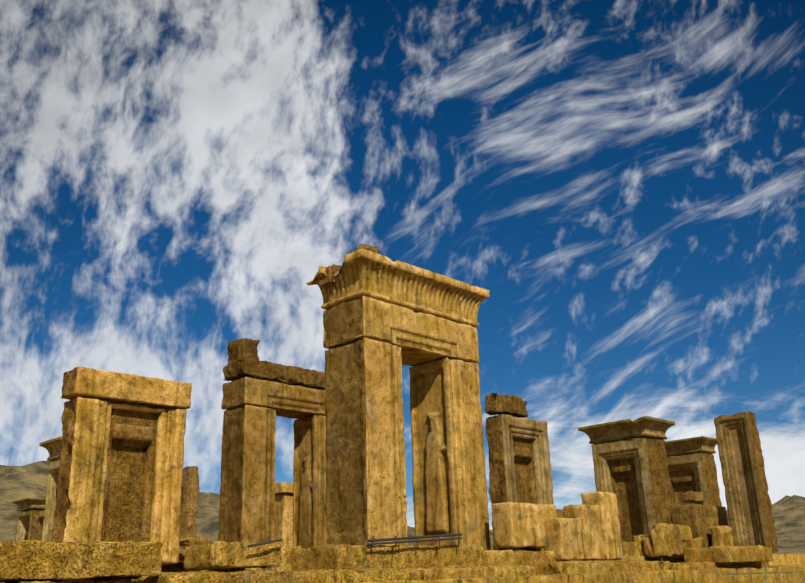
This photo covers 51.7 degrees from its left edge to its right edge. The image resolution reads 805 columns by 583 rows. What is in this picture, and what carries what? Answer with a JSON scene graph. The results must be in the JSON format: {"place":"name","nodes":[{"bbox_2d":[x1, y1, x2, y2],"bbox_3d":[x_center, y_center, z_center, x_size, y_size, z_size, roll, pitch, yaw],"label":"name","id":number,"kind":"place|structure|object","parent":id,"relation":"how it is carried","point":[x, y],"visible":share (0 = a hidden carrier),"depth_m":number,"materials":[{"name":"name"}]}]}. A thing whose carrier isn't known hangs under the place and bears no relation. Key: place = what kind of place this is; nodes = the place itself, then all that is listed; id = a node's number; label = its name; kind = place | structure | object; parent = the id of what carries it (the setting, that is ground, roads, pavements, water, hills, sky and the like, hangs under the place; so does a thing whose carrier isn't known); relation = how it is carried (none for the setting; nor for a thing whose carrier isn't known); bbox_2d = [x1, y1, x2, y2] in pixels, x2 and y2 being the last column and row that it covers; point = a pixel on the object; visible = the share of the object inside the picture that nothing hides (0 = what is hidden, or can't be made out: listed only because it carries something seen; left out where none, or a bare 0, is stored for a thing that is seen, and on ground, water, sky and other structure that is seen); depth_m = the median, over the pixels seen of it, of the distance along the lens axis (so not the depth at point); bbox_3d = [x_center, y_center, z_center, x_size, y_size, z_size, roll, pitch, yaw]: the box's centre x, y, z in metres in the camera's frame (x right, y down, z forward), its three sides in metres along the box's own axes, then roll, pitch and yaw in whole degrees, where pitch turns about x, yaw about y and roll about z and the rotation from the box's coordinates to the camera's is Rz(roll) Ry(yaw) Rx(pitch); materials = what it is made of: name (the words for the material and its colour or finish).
{"place":"outdoors","nodes":[
{"label":"outdoors","id":0,"kind":"place"},
{"bbox_2d":[0,460,804,553],"bbox_3d":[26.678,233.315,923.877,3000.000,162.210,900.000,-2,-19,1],"label":"hills","id":1,"kind":"structure","parent":0,"point":[31,481],"depth_m":768.98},
{"bbox_2d":[0,0,804,529],"label":"sky","id":2,"kind":"structure","parent":0,"point":[623,181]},
{"label":"ground","id":3,"kind":"structure","parent":0,"visible":0},
{"bbox_2d":[0,491,804,582],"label":"platform wall","id":4,"kind":"structure","parent":3,"relation":"on","point":[540,541],"depth_m":14.43,"materials":[{"name":"stone"}]},
{"bbox_2d":[714,411,777,552],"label":"stone pillar","id":5,"kind":"structure","parent":4,"relation":"attached to","point":[749,508],"depth_m":22.27,"materials":[{"name":"stone"}]},
{"bbox_2d":[3,554,804,582],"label":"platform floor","id":6,"kind":"structure","parent":3,"relation":"on","point":[787,559],"depth_m":21.44,"materials":[{"name":"stone"}]},
{"bbox_2d":[12,498,45,541],"bbox_3d":[-10.886,7.248,24.256,1.282,2.255,0.781,-20,-26,41],"label":"stone doorway","id":7,"kind":"structure","parent":6,"relation":"on","point":[31,513],"depth_m":24.18,"materials":[{"name":"stone"}]},
{"bbox_2d":[39,436,62,541],"bbox_3d":[-9.129,5.773,22.154,1.345,3.550,0.945,-20,-26,41],"label":"niche","id":8,"kind":"object","parent":6,"relation":"on","point":[54,446],"visible":0.21,"depth_m":22.30,"materials":[{"name":"stone"}]},
{"bbox_2d":[51,366,191,563],"bbox_3d":[-3.901,2.455,11.551,0.507,2.587,1.784,-20,-26,41],"label":"niche","id":9,"kind":"object","parent":6,"relation":"on","point":[121,465],"visible":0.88,"depth_m":11.53,"materials":[{"name":"stone"}]},
{"bbox_2d":[218,338,326,547],"bbox_3d":[-3.127,4.290,21.790,1.120,5.731,3.451,-20,-26,41],"label":"doorway","id":10,"kind":"structure","parent":6,"relation":"on","point":[258,397],"depth_m":21.23,"materials":[{"name":"stone"}]},
{"bbox_2d":[179,466,562,561],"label":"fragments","id":11,"kind":"object","parent":6,"relation":"on","point":[283,518],"visible":0.19,"depth_m":16.03,"materials":[{"name":"stone"}]},
{"bbox_2d":[307,244,490,550],"bbox_3d":[0.057,2.321,16.308,1.669,5.671,3.741,-20,-26,41],"label":"doorway","id":12,"kind":"structure","parent":6,"relation":"on","point":[385,318],"depth_m":15.85,"materials":[{"name":"stone"}]},
{"bbox_2d":[485,393,553,550],"bbox_3d":[2.599,4.092,18.468,0.559,3.561,1.808,-20,-26,41],"label":"niche","id":13,"kind":"object","parent":6,"relation":"on","point":[519,460],"visible":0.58,"depth_m":18.47,"materials":[{"name":"stone"}]},
{"bbox_2d":[578,416,674,541],"bbox_3d":[7.333,6.234,26.335,2.523,4.026,1.811,-20,-26,41],"label":"stone doorway","id":14,"kind":"structure","parent":6,"relation":"on","point":[631,471],"depth_m":26.03,"materials":[{"name":"stone"}]},
{"bbox_2d":[665,436,721,506],"bbox_3d":[10.402,7.475,30.171,2.441,3.978,1.444,-20,-26,41],"label":"niche","id":15,"kind":"object","parent":6,"relation":"on","point":[691,464],"visible":0.5,"depth_m":29.96,"materials":[{"name":"stone"}]},
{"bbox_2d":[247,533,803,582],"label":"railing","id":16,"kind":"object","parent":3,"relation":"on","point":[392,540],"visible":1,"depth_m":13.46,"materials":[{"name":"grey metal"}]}
]}

